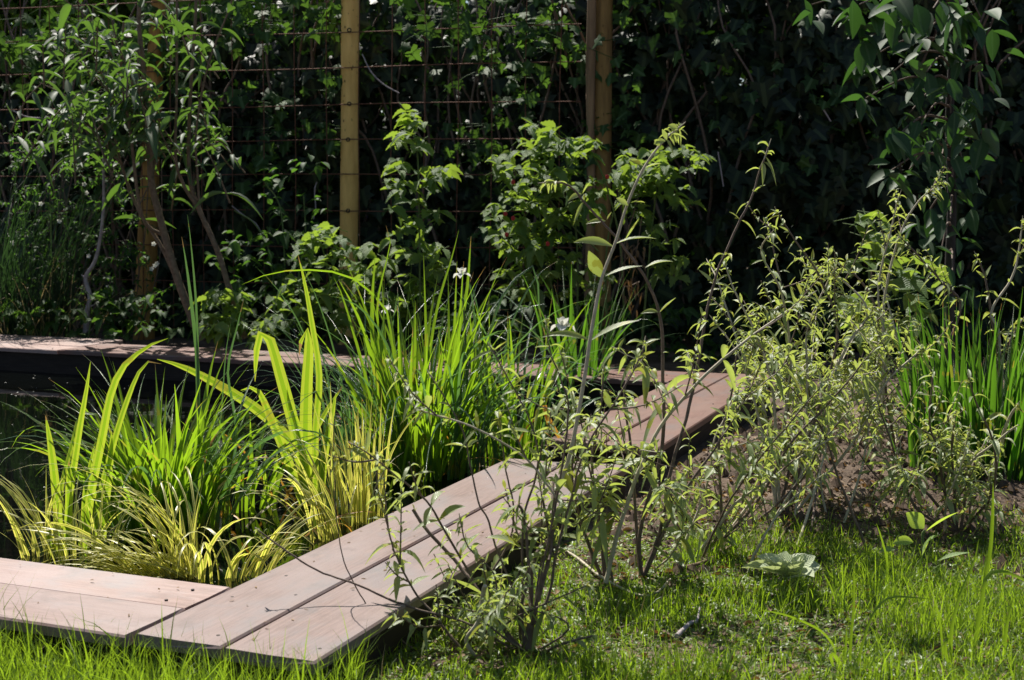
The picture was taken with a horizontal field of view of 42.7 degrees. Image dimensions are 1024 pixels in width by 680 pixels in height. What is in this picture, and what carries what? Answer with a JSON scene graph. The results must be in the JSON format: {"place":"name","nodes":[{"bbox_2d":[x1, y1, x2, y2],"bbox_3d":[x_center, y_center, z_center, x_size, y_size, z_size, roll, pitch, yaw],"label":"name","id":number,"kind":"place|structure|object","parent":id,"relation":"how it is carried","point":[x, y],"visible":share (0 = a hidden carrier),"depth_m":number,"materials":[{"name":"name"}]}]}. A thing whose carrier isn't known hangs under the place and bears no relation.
{"place":"outdoors","nodes":[
{"label":"outdoors","id":0,"kind":"place"},
{"bbox_2d":[0,370,608,588],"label":"pond water","id":1,"kind":"structure","parent":0,"point":[41,387],"depth_m":3.70,"materials":[{"name":"black liquid"}]},
{"bbox_2d":[0,475,65,557],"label":"sweet flag","id":2,"kind":"object","parent":1,"relation":"on","point":[20,541],"visible":0.67,"depth_m":2.62,"materials":[{"name":"plant"}]},
{"bbox_2d":[1,475,150,564],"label":"sweet flag","id":3,"kind":"object","parent":1,"relation":"on","point":[74,524],"visible":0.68,"depth_m":2.59,"materials":[{"name":"green plant"}]},
{"bbox_2d":[7,499,197,578],"bbox_3d":[-0.795,0.413,2.476,0.389,0.225,0.252,4,7,32],"label":"sweet flag","id":4,"kind":"object","parent":1,"relation":"on","point":[128,566],"visible":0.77,"depth_m":2.47,"materials":[{"name":"green plant"}]},
{"bbox_2d":[45,338,167,557],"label":"iris clump","id":5,"kind":"object","parent":1,"relation":"on","point":[74,448],"visible":0.7,"depth_m":2.61,"materials":[{"name":"green plant"}]},
{"bbox_2d":[15,442,227,578],"bbox_3d":[-0.745,0.326,2.468,0.420,0.263,0.291,-6,8,-44],"label":"sweet flag","id":6,"kind":"object","parent":1,"relation":"on","point":[170,545],"visible":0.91,"depth_m":2.47,"materials":[{"name":"green plant"}]},
{"bbox_2d":[0,342,351,541],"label":"sedge clump","id":7,"kind":"object","parent":1,"relation":"on","point":[131,455],"visible":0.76,"depth_m":2.79,"materials":[{"name":"green plant"}]},
{"bbox_2d":[182,215,243,489],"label":"rush blades","id":8,"kind":"object","parent":1,"relation":"on","point":[195,338],"visible":0.56,"depth_m":2.96,"materials":[{"name":"green plant"}]},
{"bbox_2d":[175,517,314,582],"bbox_3d":[-0.540,0.395,2.444,0.261,0.132,0.259,-5,8,-40],"label":"sweet flag","id":9,"kind":"object","parent":1,"relation":"on","point":[201,564],"visible":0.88,"depth_m":2.44,"materials":[{"name":"green plant"}]},
{"bbox_2d":[157,256,341,507],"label":"iris clump","id":10,"kind":"object","parent":1,"relation":"on","point":[310,347],"visible":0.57,"depth_m":3.05,"materials":[{"name":"plant"}]},
{"bbox_2d":[206,425,357,542],"bbox_3d":[-0.462,0.297,2.725,0.243,0.269,0.382,3,7,28],"label":"sweet flag","id":11,"kind":"object","parent":1,"relation":"on","point":[301,490],"visible":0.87,"depth_m":2.73,"materials":[{"name":"green plant"}]},
{"bbox_2d":[245,492,352,577],"bbox_3d":[-0.390,0.375,2.476,0.171,0.166,0.181,6,8,44],"label":"sweet flag","id":12,"kind":"object","parent":1,"relation":"on","point":[264,555],"visible":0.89,"depth_m":2.47,"materials":[{"name":"plant"}]},
{"bbox_2d":[79,361,560,543],"bbox_3d":[-0.451,0.268,3.176,1.035,0.346,1.328,4,7,33],"label":"withered iris","id":13,"kind":"object","parent":1,"relation":"on","point":[289,490],"visible":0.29,"depth_m":2.93,"materials":[{"name":"plant"}]},
{"bbox_2d":[278,384,420,525],"bbox_3d":[-0.348,0.250,2.883,0.350,0.329,0.350,0,6,0],"label":"sweet flag","id":14,"kind":"object","parent":1,"relation":"on","point":[362,496],"visible":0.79,"depth_m":2.87,"materials":[{"name":"green plant"}]},
{"bbox_2d":[240,267,505,456],"bbox_3d":[-0.419,0.050,3.712,0.744,0.557,0.643,-4,7,-31],"label":"reed clump","id":15,"kind":"object","parent":1,"relation":"on","point":[344,410],"visible":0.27,"depth_m":3.68,"materials":[{"name":"green plant"}]},
{"bbox_2d":[381,305,393,378],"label":"iris flower","id":16,"kind":"object","parent":1,"relation":"on","point":[387,307],"visible":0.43,"depth_m":3.61,"materials":[{"name":"white plant"}]},
{"bbox_2d":[207,227,617,481],"bbox_3d":[-0.243,0.040,3.348,1.013,0.661,0.972,5,8,39],"label":"reed clump","id":17,"kind":"object","parent":1,"relation":"in","point":[419,442],"visible":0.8,"depth_m":3.34,"materials":[{"name":"green plant"}]},
{"bbox_2d":[453,267,471,472],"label":"iris flower","id":18,"kind":"object","parent":1,"relation":"on","point":[461,270],"visible":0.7,"depth_m":3.39,"materials":[{"name":"white plant"}]},
{"bbox_2d":[338,262,665,467],"bbox_3d":[-0.007,0.079,3.512,0.836,0.579,0.720,4,7,34],"label":"reed clump","id":19,"kind":"object","parent":1,"relation":"on","point":[494,448],"visible":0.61,"depth_m":3.48,"materials":[{"name":"green plant"}]},
{"bbox_2d":[550,316,575,405],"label":"iris flower","id":20,"kind":"object","parent":1,"relation":"on","point":[562,324],"visible":0.66,"depth_m":4.47,"materials":[{"name":"white plant"}]},
{"bbox_2d":[483,262,674,405],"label":"reed clump","id":21,"kind":"object","parent":1,"relation":"in","point":[595,342],"visible":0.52,"depth_m":4.58,"materials":[{"name":"green plant"}]},
{"bbox_2d":[0,270,1023,679],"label":"ground","id":22,"kind":"structure","parent":0,"point":[654,360],"depth_m":2.91,"materials":[{"name":"soil"}]},
{"bbox_2d":[0,117,137,338],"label":"fountain grass","id":23,"kind":"object","parent":22,"relation":"on","point":[16,286],"depth_m":6.14,"materials":[{"name":"plant"}]},
{"bbox_2d":[0,114,183,344],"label":"climbing jasmine","id":24,"kind":"object","parent":22,"relation":"on","point":[125,252],"visible":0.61,"depth_m":6.35,"materials":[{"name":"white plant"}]},
{"bbox_2d":[81,158,104,335],"bbox_3d":[-1.951,-0.397,6.091,0.140,0.886,0.031,0,6,0],"label":"dead sapling","id":25,"kind":"object","parent":22,"relation":"on","point":[88,304],"visible":0.73,"depth_m":6.09,"materials":[{"name":"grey wood"}]},
{"bbox_2d":[0,558,231,676],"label":"pond edging","id":26,"kind":"object","parent":22,"relation":"on","point":[107,598],"visible":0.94,"depth_m":1.99,"materials":[{"name":"pale weathered timber"}]},
{"bbox_2d":[6,0,262,341],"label":"tall shrub","id":27,"kind":"object","parent":22,"relation":"on","point":[129,86],"visible":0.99,"depth_m":5.59,"materials":[{"name":"green plant"}]},
{"bbox_2d":[133,0,165,339],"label":"fence post","id":28,"kind":"object","parent":22,"relation":"on","point":[152,251],"visible":0.41,"depth_m":6.82,"materials":[{"name":"orange wood"}]},
{"bbox_2d":[0,0,581,348],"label":"wire panel","id":29,"kind":"object","parent":28,"relation":"attached to","point":[349,139],"visible":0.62,"depth_m":6.56,"materials":[{"name":"metal"}]},
{"bbox_2d":[188,284,290,349],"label":"bramble seedling","id":30,"kind":"object","parent":22,"relation":"on","point":[221,325],"visible":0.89,"depth_m":5.57,"materials":[{"name":"green plant"}]},
{"bbox_2d":[219,153,332,346],"bbox_3d":[-1.112,-0.413,6.085,0.508,0.896,0.611,-2,6,-15],"label":"honeysuckle","id":31,"kind":"object","parent":22,"relation":"on","point":[234,245],"visible":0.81,"depth_m":6.05,"materials":[{"name":"green plant"}]},
{"bbox_2d":[0,334,687,406],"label":"pond edging","id":32,"kind":"object","parent":22,"relation":"on","point":[57,355],"visible":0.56,"depth_m":5.26,"materials":[{"name":"brown wood"}]},
{"bbox_2d":[338,0,358,344],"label":"fence post","id":33,"kind":"object","parent":22,"relation":"on","point":[349,190],"visible":0.74,"depth_m":6.55,"materials":[{"name":"brown wood"}]},
{"bbox_2d":[265,221,440,341],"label":"bramble seedling","id":34,"kind":"object","parent":22,"relation":"on","point":[322,230],"visible":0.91,"depth_m":5.62,"materials":[{"name":"green plant"}]},
{"bbox_2d":[134,458,628,679],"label":"deck walkway","id":35,"kind":"structure","parent":22,"relation":"on","point":[279,599],"depth_m":2.05,"materials":[{"name":"pale weathered timber"}]},
{"bbox_2d":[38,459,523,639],"bbox_3d":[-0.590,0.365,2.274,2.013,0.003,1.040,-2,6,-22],"label":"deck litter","id":36,"kind":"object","parent":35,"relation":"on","point":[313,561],"visible":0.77,"depth_m":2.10,"materials":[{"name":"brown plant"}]},
{"bbox_2d":[378,102,462,337],"bbox_3d":[-0.395,-0.514,5.626,0.384,1.009,0.716,0,6,0],"label":"raspberry cane","id":37,"kind":"object","parent":22,"relation":"on","point":[441,175],"visible":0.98,"depth_m":5.51,"materials":[{"name":"green plant"}]},
{"bbox_2d":[254,122,686,667],"bbox_3d":[-0.064,0.101,1.867,0.661,0.837,0.374,0,6,0],"label":"butterfly bush","id":38,"kind":"object","parent":22,"relation":"on","point":[495,616],"visible":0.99,"depth_m":1.96,"materials":[{"name":"green plant"}]},
{"bbox_2d":[0,0,983,274],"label":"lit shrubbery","id":39,"kind":"object","parent":22,"relation":"on","point":[124,6],"visible":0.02,"depth_m":13.88,"materials":[{"name":"green plant"}]},
{"bbox_2d":[0,0,1023,360],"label":"ivy hedge","id":40,"kind":"object","parent":22,"relation":"on","point":[672,62],"visible":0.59,"depth_m":6.54,"materials":[{"name":"green plant"}]},
{"bbox_2d":[0,491,1023,679],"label":"lawn grass","id":41,"kind":"structure","parent":22,"relation":"on","point":[8,667],"depth_m":1.98,"materials":[{"name":"green plant"}]},
{"bbox_2d":[742,551,819,578],"bbox_3d":[0.458,0.384,2.237,0.128,0.040,0.110,2,6,20],"label":"felted rosette","id":42,"kind":"object","parent":41,"relation":"on","point":[789,564],"visible":0.98,"depth_m":2.23,"materials":[{"name":"green plant"}]},
{"bbox_2d":[0,226,1023,364],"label":"hedge foot growth","id":43,"kind":"object","parent":22,"relation":"on","point":[111,331],"visible":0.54,"depth_m":5.98,"materials":[{"name":"green plant"}]},
{"bbox_2d":[1,489,1023,679],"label":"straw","id":44,"kind":"object","parent":22,"relation":"on","point":[741,618],"visible":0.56,"depth_m":2.04,"materials":[{"name":"plant"}]},
{"bbox_2d":[478,117,716,342],"bbox_3d":[0.359,-0.457,5.485,1.007,0.955,0.813,0,6,0],"label":"raspberry bush","id":45,"kind":"object","parent":22,"relation":"on","point":[536,251],"visible":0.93,"depth_m":5.47,"materials":[{"name":"green plant"}]},
{"bbox_2d":[613,208,645,321],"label":"dead vine","id":46,"kind":"object","parent":45,"relation":"hanging from","point":[631,281],"visible":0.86,"depth_m":5.43,"materials":[{"name":"brown plant"}]},
{"bbox_2d":[584,0,612,350],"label":"fence post","id":47,"kind":"object","parent":22,"relation":"on","point":[598,91],"visible":0.52,"depth_m":6.25,"materials":[{"name":"brown wood"}]},
{"bbox_2d":[555,545,670,596],"bbox_3d":[0.142,0.411,2.397,0.103,0.011,0.420,-4,7,-35],"label":"stick","id":48,"kind":"object","parent":22,"relation":"on","point":[589,567],"visible":0.53,"depth_m":2.31,"materials":[{"name":"brown wood"}]},
{"bbox_2d":[617,619,659,628],"bbox_3d":[0.200,0.445,2.060,0.088,0.005,0.007,-4,7,-34],"label":"stick","id":49,"kind":"object","parent":22,"relation":"on","point":[621,627],"visible":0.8,"depth_m":2.05,"materials":[{"name":"brown wood"}]},
{"bbox_2d":[545,372,769,473],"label":"deck walkway","id":50,"kind":"structure","parent":22,"relation":"on","point":[702,414],"depth_m":3.71,"materials":[{"name":"brown wood"}]},
{"bbox_2d":[515,139,826,583],"bbox_3d":[0.256,0.046,2.255,0.531,0.791,0.430,-5,8,-40],"label":"butterfly bush","id":51,"kind":"object","parent":22,"relation":"on","point":[670,508],"visible":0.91,"depth_m":2.25,"materials":[{"name":"green plant"}]},
{"bbox_2d":[675,607,700,637],"bbox_3d":[0.284,0.445,2.072,0.017,0.008,0.152,2,6,22],"label":"stick","id":52,"kind":"object","parent":22,"relation":"on","point":[680,632],"visible":0.91,"depth_m":2.05,"materials":[{"name":"grey wood"}]},
{"bbox_2d":[360,487,1023,679],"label":"moss","id":53,"kind":"object","parent":22,"relation":"on","point":[811,633],"visible":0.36,"depth_m":2.08,"materials":[{"name":"green plant"}]},
{"bbox_2d":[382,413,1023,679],"bbox_3d":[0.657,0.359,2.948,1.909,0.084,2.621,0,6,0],"label":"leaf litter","id":54,"kind":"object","parent":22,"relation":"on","point":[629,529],"visible":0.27,"depth_m":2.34,"materials":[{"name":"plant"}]},
{"bbox_2d":[681,545,730,569],"bbox_3d":[0.372,0.403,2.446,0.020,0.010,0.221,4,7,35],"label":"stick","id":55,"kind":"object","parent":22,"relation":"on","point":[699,563],"visible":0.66,"depth_m":2.39,"materials":[{"name":"brown wood"}]},
{"bbox_2d":[680,340,875,572],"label":"butterfly bush","id":56,"kind":"object","parent":22,"relation":"on","point":[757,459],"visible":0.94,"depth_m":2.44,"materials":[{"name":"green plant"}]},
{"bbox_2d":[550,413,1023,575],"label":"soil clods","id":57,"kind":"object","parent":22,"relation":"on","point":[972,527],"visible":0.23,"depth_m":2.76,"materials":[{"name":"brown soil"}]},
{"bbox_2d":[776,489,805,542],"bbox_3d":[0.589,0.371,2.754,0.010,0.012,0.522,2,6,19],"label":"stick","id":58,"kind":"object","parent":22,"relation":"on","point":[785,529],"visible":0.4,"depth_m":2.64,"materials":[{"name":"brown wood"}]},
{"bbox_2d":[698,201,956,544],"bbox_3d":[0.653,0.042,2.866,0.558,0.686,0.767,3,7,29],"label":"butterfly bush","id":59,"kind":"object","parent":22,"relation":"on","point":[788,383],"visible":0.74,"depth_m":2.79,"materials":[{"name":"green plant"}]},
{"bbox_2d":[798,166,969,450],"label":"butterfly bush","id":60,"kind":"object","parent":22,"relation":"on","point":[902,242],"visible":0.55,"depth_m":3.48,"materials":[{"name":"green plant"}]},
{"bbox_2d":[826,208,954,364],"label":"hazel shoot","id":61,"kind":"object","parent":22,"relation":"on","point":[903,282],"visible":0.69,"depth_m":4.63,"materials":[{"name":"green plant"}]},
{"bbox_2d":[763,488,1023,667],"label":"tall grass tuft","id":62,"kind":"object","parent":22,"relation":"on","point":[987,576],"visible":0.83,"depth_m":1.93,"materials":[{"name":"green plant"}]},
{"bbox_2d":[792,0,1023,375],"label":"pear tree","id":63,"kind":"object","parent":22,"relation":"on","point":[915,23],"visible":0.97,"depth_m":4.60,"materials":[{"name":"green plant"}]},
{"bbox_2d":[878,512,968,559],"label":"broadleaf seedling","id":64,"kind":"object","parent":22,"relation":"on","point":[916,520],"visible":0.97,"depth_m":2.32,"materials":[{"name":"green plant"}]},
{"bbox_2d":[848,367,1023,541],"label":"butterfly bush","id":65,"kind":"object","parent":22,"relation":"on","point":[955,479],"visible":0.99,"depth_m":2.61,"materials":[{"name":"green plant"}]},
{"bbox_2d":[875,288,1023,482],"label":"iris clump","id":66,"kind":"object","parent":22,"relation":"on","point":[995,392],"visible":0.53,"depth_m":3.18,"materials":[{"name":"green plant"}]},
{"bbox_2d":[972,216,1023,386],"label":"butterfly bush","id":67,"kind":"object","parent":22,"relation":"on","point":[984,276],"visible":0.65,"depth_m":3.46,"materials":[{"name":"green plant"}]}
]}

